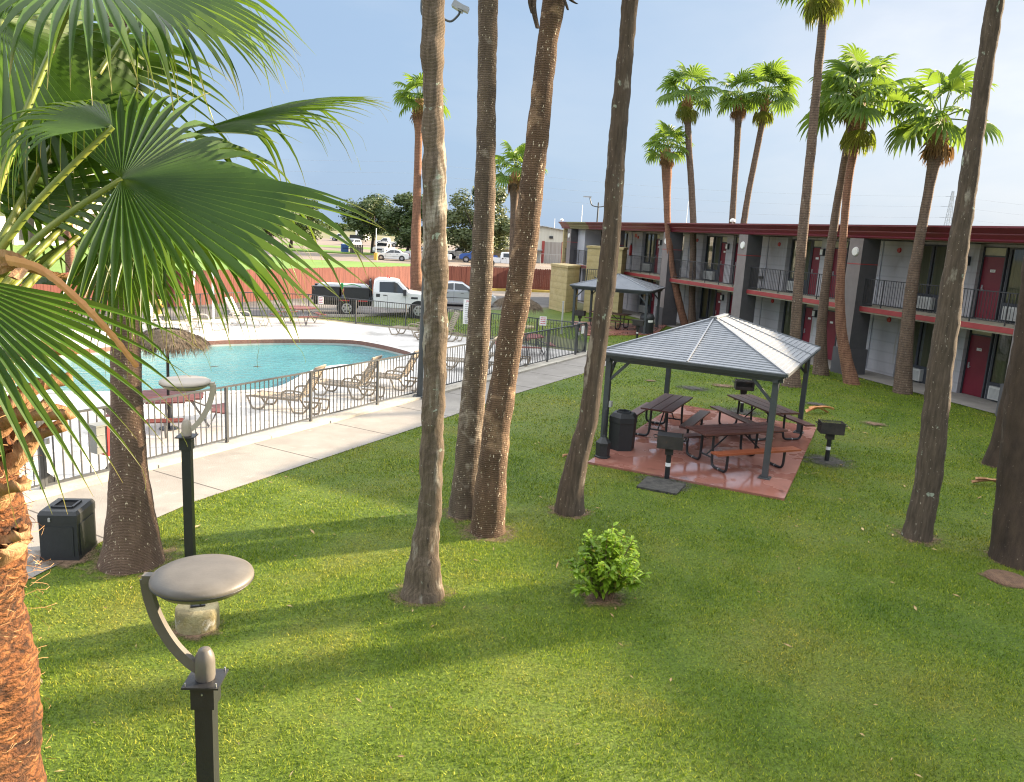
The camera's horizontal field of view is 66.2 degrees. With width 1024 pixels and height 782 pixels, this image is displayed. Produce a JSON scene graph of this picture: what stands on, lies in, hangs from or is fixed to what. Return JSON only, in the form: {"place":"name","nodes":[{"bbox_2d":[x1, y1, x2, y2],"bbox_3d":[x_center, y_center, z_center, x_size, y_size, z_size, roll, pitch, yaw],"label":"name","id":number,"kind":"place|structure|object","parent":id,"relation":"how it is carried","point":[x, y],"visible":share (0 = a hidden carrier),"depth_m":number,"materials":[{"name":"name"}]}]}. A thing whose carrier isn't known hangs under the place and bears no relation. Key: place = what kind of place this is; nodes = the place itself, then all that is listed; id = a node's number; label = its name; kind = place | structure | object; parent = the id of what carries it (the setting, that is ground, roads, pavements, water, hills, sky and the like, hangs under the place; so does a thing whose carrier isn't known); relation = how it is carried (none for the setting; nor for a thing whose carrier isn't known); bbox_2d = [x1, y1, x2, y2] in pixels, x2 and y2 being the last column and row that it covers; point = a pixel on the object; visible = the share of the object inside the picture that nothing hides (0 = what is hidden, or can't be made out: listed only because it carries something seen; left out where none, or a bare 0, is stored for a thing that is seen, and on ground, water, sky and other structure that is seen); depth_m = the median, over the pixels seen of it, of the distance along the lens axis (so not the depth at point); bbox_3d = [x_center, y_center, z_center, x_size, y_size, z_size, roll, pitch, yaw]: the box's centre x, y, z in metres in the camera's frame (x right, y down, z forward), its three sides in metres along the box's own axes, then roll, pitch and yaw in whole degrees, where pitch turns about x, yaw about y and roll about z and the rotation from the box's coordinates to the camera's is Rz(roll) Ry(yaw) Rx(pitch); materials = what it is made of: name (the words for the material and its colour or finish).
{"place":"outdoors","nodes":[
{"label":"outdoors","id":0,"kind":"place"},
{"bbox_2d":[3,345,403,390],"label":"water","id":1,"kind":"structure","parent":0,"point":[236,364],"depth_m":26.31,"materials":[{"name":"liquid"}]},
{"bbox_2d":[6,244,409,272],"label":"verge","id":2,"kind":"structure","parent":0,"point":[56,267],"depth_m":86.89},
{"bbox_2d":[6,291,549,325],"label":"parking tarmac","id":3,"kind":"structure","parent":0,"point":[541,299],"depth_m":42.83,"materials":[{"name":"asphalt"}]},
{"bbox_2d":[64,200,74,272],"bbox_3d":[-19.818,-7.644,34.911,2.773,8.622,2.793,3,11,0],"label":"palm tree","id":4,"kind":"object","parent":3,"relation":"on","point":[69,255],"depth_m":35.10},
{"bbox_2d":[311,275,420,318],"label":"pickup truck","id":5,"kind":"object","parent":3,"relation":"on","point":[391,289],"visible":0.64,"depth_m":40.11,"materials":[{"name":"white paint"}]},
{"bbox_2d":[392,72,450,290],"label":"palm tree","id":6,"kind":"object","parent":3,"relation":"on","point":[406,97],"visible":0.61,"depth_m":42.94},
{"bbox_2d":[446,280,496,303],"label":"parked car","id":7,"kind":"object","parent":3,"relation":"on","point":[457,291],"visible":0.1,"depth_m":47.77,"materials":[{"name":"silver paint"}]},
{"bbox_2d":[5,317,573,488],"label":"pool deck","id":8,"kind":"structure","parent":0,"point":[407,339],"depth_m":20.61,"materials":[{"name":"paint"}]},
{"bbox_2d":[106,388,224,437],"bbox_3d":[-7.476,0.457,17.088,2.318,0.756,2.318,-1,12,-20],"label":"octagonal table","id":9,"kind":"object","parent":8,"relation":"on","point":[151,394],"visible":0.43,"depth_m":16.91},
{"bbox_2d":[141,327,213,430],"bbox_3d":[-7.440,-0.263,16.939,1.922,2.220,1.917,4,11,0],"label":"thatch umbrella","id":10,"kind":"object","parent":8,"relation":"on","point":[181,345],"visible":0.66,"depth_m":16.36,"materials":[{"name":"brown plant"}]},
{"bbox_2d":[180,299,230,330],"bbox_3d":[-12.684,-3.132,32.392,1.989,1.189,0.718,5,12,8],"label":"sun lounger","id":11,"kind":"object","parent":8,"relation":"on","point":[206,321],"visible":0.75,"depth_m":32.39,"materials":[{"name":"plastic"}]},
{"bbox_2d":[223,297,269,327],"bbox_3d":[-11.572,-3.432,34.174,1.989,1.189,0.718,5,12,12],"label":"sun lounger","id":12,"kind":"object","parent":8,"relation":"on","point":[240,314],"visible":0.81,"depth_m":34.12,"materials":[{"name":"plastic"}]},
{"bbox_2d":[246,364,328,414],"bbox_3d":[-5.512,-0.110,19.368,1.989,1.189,0.718,5,12,12],"label":"sun lounger","id":13,"kind":"object","parent":8,"relation":"on","point":[288,394],"visible":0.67,"depth_m":19.29,"materials":[{"name":"beige plastic"}]},
{"bbox_2d":[269,305,325,325],"bbox_3d":[-9.729,-3.436,35.732,2.318,0.756,2.318,-6,15,-39],"label":"octagonal table","id":14,"kind":"object","parent":8,"relation":"on","point":[298,307],"visible":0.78,"depth_m":35.36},
{"bbox_2d":[11,292,587,351],"bbox_3d":[-12.512,-3.311,33.316,30.268,1.192,8.215,1,12,-8],"label":"pool fence","id":15,"kind":"object","parent":8,"relation":"on","point":[356,322],"visible":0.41,"depth_m":35.85,"materials":[{"name":"paint"}]},
{"bbox_2d":[313,355,384,400],"bbox_3d":[-4.438,-0.434,21.254,1.989,1.189,0.717,6,12,15],"label":"sun lounger","id":16,"kind":"object","parent":8,"relation":"on","point":[349,382],"visible":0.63,"depth_m":21.16,"materials":[{"name":"beige plastic"}]},
{"bbox_2d":[355,350,423,390],"bbox_3d":[-3.525,-0.680,22.717,1.989,1.189,0.718,6,12,14],"label":"sun lounger","id":17,"kind":"object","parent":8,"relation":"on","point":[385,375],"visible":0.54,"depth_m":22.55,"materials":[{"name":"beige plastic"}]},
{"bbox_2d":[26,356,613,578],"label":"sidewalk","id":18,"kind":"structure","parent":0,"point":[226,470],"depth_m":15.70,"materials":[{"name":"concrete"}]},
{"bbox_2d":[27,548,100,567],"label":"bare soil","id":19,"kind":"structure","parent":18,"relation":"on","point":[68,563],"depth_m":10.49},
{"bbox_2d":[37,498,97,560],"bbox_3d":[-6.059,1.878,10.722,0.506,0.737,0.592,2,11,-6],"label":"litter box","id":20,"kind":"object","parent":19,"relation":"on","point":[70,535],"visible":0.98,"depth_m":10.48,"materials":[{"name":"black plastic"}]},
{"bbox_2d":[193,244,550,286],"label":"lot","id":21,"kind":"structure","parent":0,"point":[456,261],"depth_m":110.25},
{"bbox_2d":[0,170,106,245],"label":"office building","id":22,"kind":"structure","parent":21,"relation":"on","point":[18,239],"depth_m":96.42,"materials":[{"name":"white paint"}]},
{"bbox_2d":[262,197,322,247],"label":"oak tree","id":23,"kind":"object","parent":21,"relation":"on","point":[305,228],"visible":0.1,"depth_m":130.72,"materials":[{"name":"green plant"}]},
{"bbox_2d":[288,248,373,254],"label":"traffic island","id":24,"kind":"structure","parent":21,"relation":"on","point":[332,251],"depth_m":122.44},
{"bbox_2d":[336,193,399,252],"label":"oak tree","id":25,"kind":"object","parent":24,"relation":"on","point":[373,203],"visible":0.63,"depth_m":122.36,"materials":[{"name":"green plant"}]},
{"bbox_2d":[378,249,409,260],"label":"parked car","id":26,"kind":"object","parent":21,"relation":"on","point":[400,255],"visible":0.91,"depth_m":106.77,"materials":[{"name":"white paint"}]},
{"bbox_2d":[377,191,422,250],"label":"oak tree","id":27,"kind":"object","parent":21,"relation":"on","point":[396,224],"visible":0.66,"depth_m":116.53,"materials":[{"name":"green plant"}]},
{"bbox_2d":[446,185,509,252],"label":"oak tree","id":28,"kind":"object","parent":21,"relation":"on","point":[461,215],"visible":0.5,"depth_m":117.26,"materials":[{"name":"green plant"}]},
{"bbox_2d":[501,226,562,262],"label":"warehouse","id":29,"kind":"structure","parent":21,"relation":"on","point":[550,241],"depth_m":127.52,"materials":[{"name":"beige"}]},
{"bbox_2d":[273,236,470,251],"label":"road","id":30,"kind":"structure","parent":0,"point":[323,241],"depth_m":185.44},
{"bbox_2d":[29,230,993,578],"bbox_3d":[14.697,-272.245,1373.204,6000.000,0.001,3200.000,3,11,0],"label":"ground","id":31,"kind":"structure","parent":0,"point":[349,234],"depth_m":36.37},
{"bbox_2d":[11,266,409,316],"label":"board fence","id":32,"kind":"object","parent":31,"relation":"on","point":[402,273],"visible":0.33,"depth_m":47.22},
{"bbox_2d":[23,351,586,502],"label":"fence kerb","id":33,"kind":"structure","parent":31,"relation":"on","point":[36,493],"depth_m":16.79,"materials":[{"name":"concrete"}]},
{"bbox_2d":[24,324,577,488],"bbox_3d":[-4.489,0.078,18.553,0.056,1.212,28.408,9,13,28],"label":"pool fence","id":34,"kind":"object","parent":33,"relation":"on","point":[40,452],"visible":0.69,"depth_m":18.20,"materials":[{"name":"metal"}]},
{"bbox_2d":[41,405,109,486],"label":"fence gate","id":35,"kind":"structure","parent":34,"relation":"attached to","point":[50,479],"depth_m":13.40,"materials":[{"name":"metal"}]},
{"bbox_2d":[88,421,109,455],"bbox_3d":[-6.914,0.818,13.229,0.240,0.560,0.310,9,13,28],"label":"alarm box","id":36,"kind":"object","parent":34,"relation":"attached to","point":[101,430],"visible":0.8,"depth_m":13.13,"materials":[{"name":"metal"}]},
{"bbox_2d":[413,0,469,397],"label":"floodlight pole","id":37,"kind":"object","parent":33,"relation":"on","point":[460,8],"visible":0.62,"depth_m":21.34,"materials":[{"name":"paint"}]},
{"bbox_2d":[449,266,550,289],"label":"board fence","id":38,"kind":"object","parent":31,"relation":"on","point":[460,273],"visible":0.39,"depth_m":63.22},
{"bbox_2d":[549,263,580,312],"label":"stair tower","id":39,"kind":"structure","parent":31,"relation":"on","point":[564,276],"depth_m":48.66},
{"bbox_2d":[583,245,628,314],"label":"stair tower","id":40,"kind":"structure","parent":31,"relation":"on","point":[593,253],"depth_m":48.16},
{"bbox_2d":[715,68,767,222],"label":"palm tree","id":41,"kind":"object","parent":31,"relation":"on","point":[727,101],"visible":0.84,"depth_m":41.88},
{"bbox_2d":[736,57,804,222],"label":"palm tree","id":42,"kind":"object","parent":31,"relation":"on","point":[772,72],"visible":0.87,"depth_m":41.01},
{"bbox_2d":[558,222,1023,415],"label":"motel building","id":43,"kind":"structure","parent":31,"relation":"on","point":[733,261],"depth_m":30.47,"materials":[{"name":"paint"}]},
{"bbox_2d":[643,233,655,272],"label":"window","id":44,"kind":"structure","parent":43,"relation":"in","point":[649,251],"depth_m":49.14,"materials":[{"name":"black"}]},
{"bbox_2d":[699,287,715,318],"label":"window","id":45,"kind":"structure","parent":43,"relation":"in","point":[705,295],"depth_m":42.85,"materials":[{"name":"black"}]},
{"bbox_2d":[703,236,721,280],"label":"window","id":46,"kind":"structure","parent":43,"relation":"in","point":[710,246],"depth_m":42.22,"materials":[{"name":"black"}]},
{"bbox_2d":[717,236,726,281],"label":"door","id":47,"kind":"structure","parent":43,"relation":"in","point":[724,239],"depth_m":41.30,"materials":[{"name":"metal"}]},
{"bbox_2d":[781,300,804,339],"bbox_3d":[12.810,-3.048,35.860,0.073,2.360,1.440,-1,12,-17],"label":"window","id":48,"kind":"structure","parent":43,"relation":"in","point":[786,321],"depth_m":36.25,"materials":[{"name":"black"}]},
{"bbox_2d":[787,239,812,293],"bbox_3d":[12.949,-5.613,35.342,0.073,2.360,1.440,-1,12,-17],"label":"window","id":49,"kind":"structure","parent":43,"relation":"in","point":[794,241],"depth_m":35.06,"materials":[{"name":"black"}]},
{"bbox_2d":[801,304,813,341],"bbox_3d":[13.129,-2.815,34.794,0.114,2.360,0.740,-1,12,-17],"label":"door","id":50,"kind":"structure","parent":43,"relation":"in","point":[807,319],"depth_m":34.86,"materials":[{"name":"metal"}]},
{"bbox_2d":[806,240,821,294],"bbox_3d":[13.267,-5.380,34.275,0.114,2.360,0.740,-1,12,-17],"label":"door","id":51,"kind":"structure","parent":43,"relation":"in","point":[817,244],"depth_m":34.37,"materials":[{"name":"wood"}]},
{"bbox_2d":[827,307,836,359],"bbox_3d":[13.551,-2.518,33.439,0.114,2.360,0.900,-1,12,-17],"label":"door","id":52,"kind":"structure","parent":43,"relation":"in","point":[831,329],"depth_m":33.38,"materials":[{"name":"metal"}]},
{"bbox_2d":[829,241,849,296],"bbox_3d":[13.690,-5.083,32.920,0.114,2.360,0.900,-1,12,-17],"label":"door","id":53,"kind":"structure","parent":43,"relation":"in","point":[834,268],"depth_m":33.11,"materials":[{"name":"metal"}]},
{"bbox_2d":[913,321,933,383],"bbox_3d":[14.970,-1.533,28.947,0.073,2.360,1.440,-1,12,-17],"label":"window","id":54,"kind":"structure","parent":43,"relation":"in","point":[918,330],"depth_m":28.76,"materials":[{"name":"black"}]},
{"bbox_2d":[916,244,946,311],"bbox_3d":[15.108,-4.097,28.428,0.073,2.360,1.440,-1,12,-17],"label":"window","id":55,"kind":"structure","parent":43,"relation":"in","point":[929,249],"depth_m":28.33,"materials":[{"name":"black"}]},
{"bbox_2d":[960,330,994,397],"bbox_3d":[15.710,-1.003,26.525,0.114,2.360,0.900,-1,12,-17],"label":"door","id":56,"kind":"structure","parent":43,"relation":"in","point":[980,343],"depth_m":26.52,"materials":[{"name":"wood"}]},
{"bbox_2d":[973,247,1009,319],"bbox_3d":[15.849,-3.567,26.006,0.114,2.360,0.900,-1,12,-17],"label":"door","id":57,"kind":"structure","parent":43,"relation":"in","point":[994,263],"depth_m":25.97,"materials":[{"name":"metal"}]},
{"bbox_2d":[984,334,1012,401],"bbox_3d":[16.095,-0.744,25.345,0.073,2.360,1.470,-1,12,-17],"label":"window","id":58,"kind":"structure","parent":43,"relation":"in","point":[1002,343],"depth_m":25.78,"materials":[{"name":"black"}]},
{"bbox_2d":[999,248,1023,322],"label":"window","id":59,"kind":"structure","parent":43,"relation":"in","point":[1013,275],"depth_m":25.25,"materials":[{"name":"black"}]},
{"bbox_2d":[6,0,1023,228],"label":"sky","id":60,"kind":"structure","parent":0,"point":[360,48],"materials":[{"name":"blue"}]},
{"bbox_2d":[23,309,1023,781],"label":"lawn","id":61,"kind":"structure","parent":0,"point":[475,605],"depth_m":9.28,"materials":[{"name":"plant"}]},
{"bbox_2d":[97,1,164,574],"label":"palm tree","id":62,"kind":"object","parent":61,"relation":"on","point":[132,543],"visible":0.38,"depth_m":10.22,"materials":[{"name":"brown plant"}]},
{"bbox_2d":[158,375,215,556],"bbox_3d":[-4.331,1.384,10.518,0.632,3.168,0.632,13,15,42],"label":"garden lamp","id":63,"kind":"object","parent":61,"relation":"on","point":[192,383],"visible":0.96,"depth_m":10.34,"materials":[{"name":"black metal"}]},
{"bbox_2d":[172,626,216,639],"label":"bare soil","id":64,"kind":"structure","parent":61,"relation":"on","point":[196,637],"depth_m":8.82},
{"bbox_2d":[175,601,219,635],"bbox_3d":[-3.613,2.553,9.022,0.480,0.349,0.480,3,11,0],"label":"concrete bollard","id":65,"kind":"object","parent":64,"relation":"on","point":[199,619],"visible":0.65,"depth_m":8.85,"materials":[{"name":"concrete"}]},
{"bbox_2d":[0,0,390,781],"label":"palm tree","id":66,"kind":"object","parent":61,"relation":"on","point":[76,106],"visible":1,"depth_m":3.27,"materials":[{"name":"green plant"}]},
{"bbox_2d":[139,554,253,781],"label":"garden lamp","id":67,"kind":"object","parent":61,"relation":"on","point":[200,579],"visible":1,"depth_m":5.10,"materials":[{"name":"black metal"}]},
{"bbox_2d":[391,591,445,605],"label":"bare soil","id":68,"kind":"structure","parent":61,"relation":"on","point":[414,603],"depth_m":9.96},
{"bbox_2d":[400,0,448,603],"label":"palm tree","id":69,"kind":"object","parent":68,"relation":"on","point":[422,584],"visible":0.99,"depth_m":9.34,"materials":[{"name":"brown plant"}]},
{"bbox_2d":[448,0,497,519],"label":"palm tree","id":70,"kind":"object","parent":61,"relation":"on","point":[470,421],"visible":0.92,"depth_m":12.20,"materials":[{"name":"brown plant"}]},
{"bbox_2d":[40,415,988,776],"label":"leaf litter","id":71,"kind":"object","parent":61,"relation":"on","point":[556,567],"visible":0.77,"depth_m":10.46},
{"bbox_2d":[495,140,547,259],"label":"palm tree","id":72,"kind":"object","parent":61,"relation":"on","point":[512,181],"visible":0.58,"depth_m":45.64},
{"bbox_2d":[470,0,577,537],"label":"palm tree","id":73,"kind":"object","parent":61,"relation":"on","point":[489,503],"visible":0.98,"depth_m":11.50,"materials":[{"name":"brown plant"}]},
{"bbox_2d":[554,0,638,516],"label":"palm tree","id":74,"kind":"object","parent":61,"relation":"on","point":[569,502],"visible":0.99,"depth_m":12.55,"materials":[{"name":"brown plant"}]},
{"bbox_2d":[583,592,624,604],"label":"bare soil","id":75,"kind":"structure","parent":61,"relation":"on","point":[615,600],"depth_m":10.22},
{"bbox_2d":[562,522,651,599],"bbox_3d":[1.258,2.205,10.272,1.157,1.068,1.120,3,11,0],"label":"bush","id":76,"kind":"object","parent":75,"relation":"on","point":[609,573],"visible":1,"depth_m":10.08,"materials":[{"name":"green plant"}]},
{"bbox_2d":[571,321,665,334],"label":"patio slab","id":77,"kind":"structure","parent":61,"relation":"on","point":[631,329],"depth_m":40.55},
{"bbox_2d":[570,273,664,333],"bbox_3d":[5.513,-4.732,41.018,4.190,2.792,3.890,7,12,20],"label":"gazebo","id":78,"kind":"object","parent":77,"relation":"on","point":[627,284],"visible":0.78,"depth_m":39.76,"materials":[{"name":"paint"}]},
{"bbox_2d":[639,313,654,333],"bbox_3d":[6.744,-3.409,39.333,0.750,1.000,0.750,-1,12,-20],"label":"litter bin","id":79,"kind":"object","parent":77,"relation":"on","point":[650,318],"visible":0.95,"depth_m":39.05,"materials":[{"name":"black plastic"}]},
{"bbox_2d":[636,476,685,495],"bbox_3d":[2.883,1.823,15.116,0.785,0.050,0.770,8,13,24],"label":"ground plate","id":80,"kind":"object","parent":61,"relation":"on","point":[649,483],"visible":1,"depth_m":15.03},
{"bbox_2d":[642,476,688,490],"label":"bare soil","id":81,"kind":"structure","parent":61,"relation":"on","point":[674,480],"depth_m":15.48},
{"bbox_2d":[653,431,687,478],"bbox_3d":[3.094,1.307,15.512,0.678,0.925,0.364,5,12,12],"label":"park grill","id":82,"kind":"object","parent":81,"relation":"on","point":[669,442],"visible":0.99,"depth_m":15.31,"materials":[{"name":"black metal"}]},
{"bbox_2d":[579,325,816,500],"bbox_3d":[5.443,-0.895,29.223,6.166,0.055,29.703,4,11,3],"label":"patio slab edge","id":83,"kind":"object","parent":61,"relation":"on","point":[709,485],"visible":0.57,"depth_m":15.53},
{"bbox_2d":[588,405,816,497],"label":"patio slab","id":84,"kind":"structure","parent":61,"relation":"on","point":[742,472],"depth_m":17.05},
{"bbox_2d":[594,409,610,458],"bbox_3d":[1.955,0.892,16.666,0.340,1.050,0.294,3,11,0],"label":"cigarette bin","id":85,"kind":"object","parent":84,"relation":"on","point":[603,443],"visible":1,"depth_m":16.62,"materials":[{"name":"black plastic"}]},
{"bbox_2d":[609,409,637,450],"bbox_3d":[2.458,0.854,17.468,0.650,0.860,0.563,1,12,-10],"label":"litter bin","id":86,"kind":"object","parent":84,"relation":"on","point":[622,426],"visible":0.98,"depth_m":17.25,"materials":[{"name":"black plastic"}]},
{"bbox_2d":[631,393,709,441],"bbox_3d":[3.766,0.638,19.150,1.655,0.758,2.100,9,13,25],"label":"picnic table","id":87,"kind":"object","parent":84,"relation":"on","point":[666,403],"visible":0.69,"depth_m":18.92,"materials":[{"name":"red wood"}]},
{"bbox_2d":[600,313,820,479],"bbox_3d":[4.723,-0.297,18.405,3.990,2.982,5.140,9,13,27],"label":"gazebo","id":88,"kind":"object","parent":84,"relation":"on","point":[724,344],"visible":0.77,"depth_m":16.68,"materials":[{"name":"paint"}]},
{"bbox_2d":[682,422,800,472],"bbox_3d":[4.782,1.160,16.839,2.100,0.758,1.655,-2,12,-22],"label":"picnic table","id":89,"kind":"object","parent":84,"relation":"on","point":[726,430],"visible":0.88,"depth_m":16.57,"materials":[{"name":"red wood"}]},
{"bbox_2d":[710,394,814,440],"bbox_3d":[6.192,0.677,19.606,1.655,0.758,2.100,0,12,-15],"label":"picnic table","id":90,"kind":"object","parent":84,"relation":"on","point":[752,401],"visible":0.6,"depth_m":19.37,"materials":[{"name":"red wood"}]},
{"bbox_2d":[725,408,760,415],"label":"bare soil","id":91,"kind":"structure","parent":61,"relation":"on","point":[745,412],"depth_m":22.18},
{"bbox_2d":[732,379,754,411],"bbox_3d":[6.501,0.157,22.109,0.678,0.925,0.364,5,12,8],"label":"park grill","id":92,"kind":"object","parent":91,"relation":"on","point":[743,386],"visible":0.79,"depth_m":22.11,"materials":[{"name":"black metal"}]},
{"bbox_2d":[776,0,868,387],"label":"palm tree","id":93,"kind":"object","parent":61,"relation":"on","point":[821,12],"visible":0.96,"depth_m":25.34,"materials":[{"name":"plant"}]},
{"bbox_2d":[804,454,851,467],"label":"bare soil","id":94,"kind":"structure","parent":61,"relation":"on","point":[832,461],"depth_m":17.51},
{"bbox_2d":[815,419,847,460],"bbox_3d":[7.050,1.126,17.463,0.678,0.925,0.364,5,12,8],"label":"park grill","id":95,"kind":"object","parent":94,"relation":"on","point":[830,430],"visible":1,"depth_m":17.26,"materials":[{"name":"black metal"}]},
{"bbox_2d":[809,42,898,375],"bbox_3d":[11.898,-6.224,28.502,3.054,11.754,3.257,3,11,0],"label":"palm tree","id":96,"kind":"object","parent":61,"relation":"on","point":[820,364],"visible":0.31,"depth_m":28.54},
{"bbox_2d":[795,45,924,384],"bbox_3d":[11.655,-5.844,27.214,4.016,11.551,3.762,9,13,27],"label":"palm tree","id":97,"kind":"object","parent":61,"relation":"on","point":[856,140],"visible":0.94,"depth_m":26.52,"materials":[{"name":"plant"}]},
{"bbox_2d":[897,530,938,545],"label":"bare soil","id":98,"kind":"structure","parent":61,"relation":"on","point":[933,540],"depth_m":12.97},
{"bbox_2d":[901,0,1004,542],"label":"palm tree","id":99,"kind":"object","parent":98,"relation":"on","point":[918,525],"visible":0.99,"depth_m":12.33,"materials":[{"name":"brown plant"}]},
{"bbox_2d":[884,58,1003,394],"bbox_3d":[13.589,-5.081,25.656,3.422,10.797,3.490,11,14,34],"label":"palm tree","id":100,"kind":"object","parent":61,"relation":"on","point":[941,131],"visible":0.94,"depth_m":25.12,"materials":[{"name":"plant"}]},
{"bbox_2d":[982,361,1009,467],"bbox_3d":[11.893,-4.248,16.422,3.268,12.596,3.234,3,11,0],"label":"palm tree","id":101,"kind":"object","parent":61,"relation":"on","point":[991,457],"visible":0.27,"depth_m":17.78,"materials":[{"name":"brown plant"}]},
{"bbox_2d":[984,569,1023,588],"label":"dirt patch","id":102,"kind":"object","parent":61,"relation":"on","point":[1007,578],"visible":1,"depth_m":11.57,"materials":[{"name":"brown soil"}]},
{"bbox_2d":[988,257,1023,570],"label":"palm tree","id":103,"kind":"object","parent":61,"relation":"on","point":[1006,547],"visible":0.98,"depth_m":11.99,"materials":[{"name":"brown plant"}]},
{"bbox_2d":[578,300,996,413],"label":"building walkway","id":104,"kind":"structure","parent":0,"point":[976,402],"depth_m":27.20,"materials":[{"name":"concrete"}]},
{"bbox_2d":[641,120,694,325],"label":"palm tree","id":105,"kind":"object","parent":104,"relation":"on","point":[666,157],"visible":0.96,"depth_m":42.25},
{"bbox_2d":[656,60,724,323],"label":"palm tree","id":106,"kind":"object","parent":104,"relation":"on","point":[687,114],"visible":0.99,"depth_m":41.14,"materials":[{"name":"plant"}]},
{"label":"pool floor","id":107,"kind":"structure","parent":0,"visible":0},
{"bbox_2d":[24,343,403,362],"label":"pool wall","id":108,"kind":"structure","parent":107,"relation":"on","point":[284,344],"depth_m":30.72,"materials":[{"name":"paint"}]},
{"bbox_2d":[4,338,413,393],"bbox_3d":[-9.356,-0.911,25.543,9.495,0.160,14.128,12,14,36],"label":"pool coping","id":109,"kind":"object","parent":108,"relation":"on","point":[400,350],"visible":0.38,"depth_m":30.05,"materials":[{"name":"concrete"}]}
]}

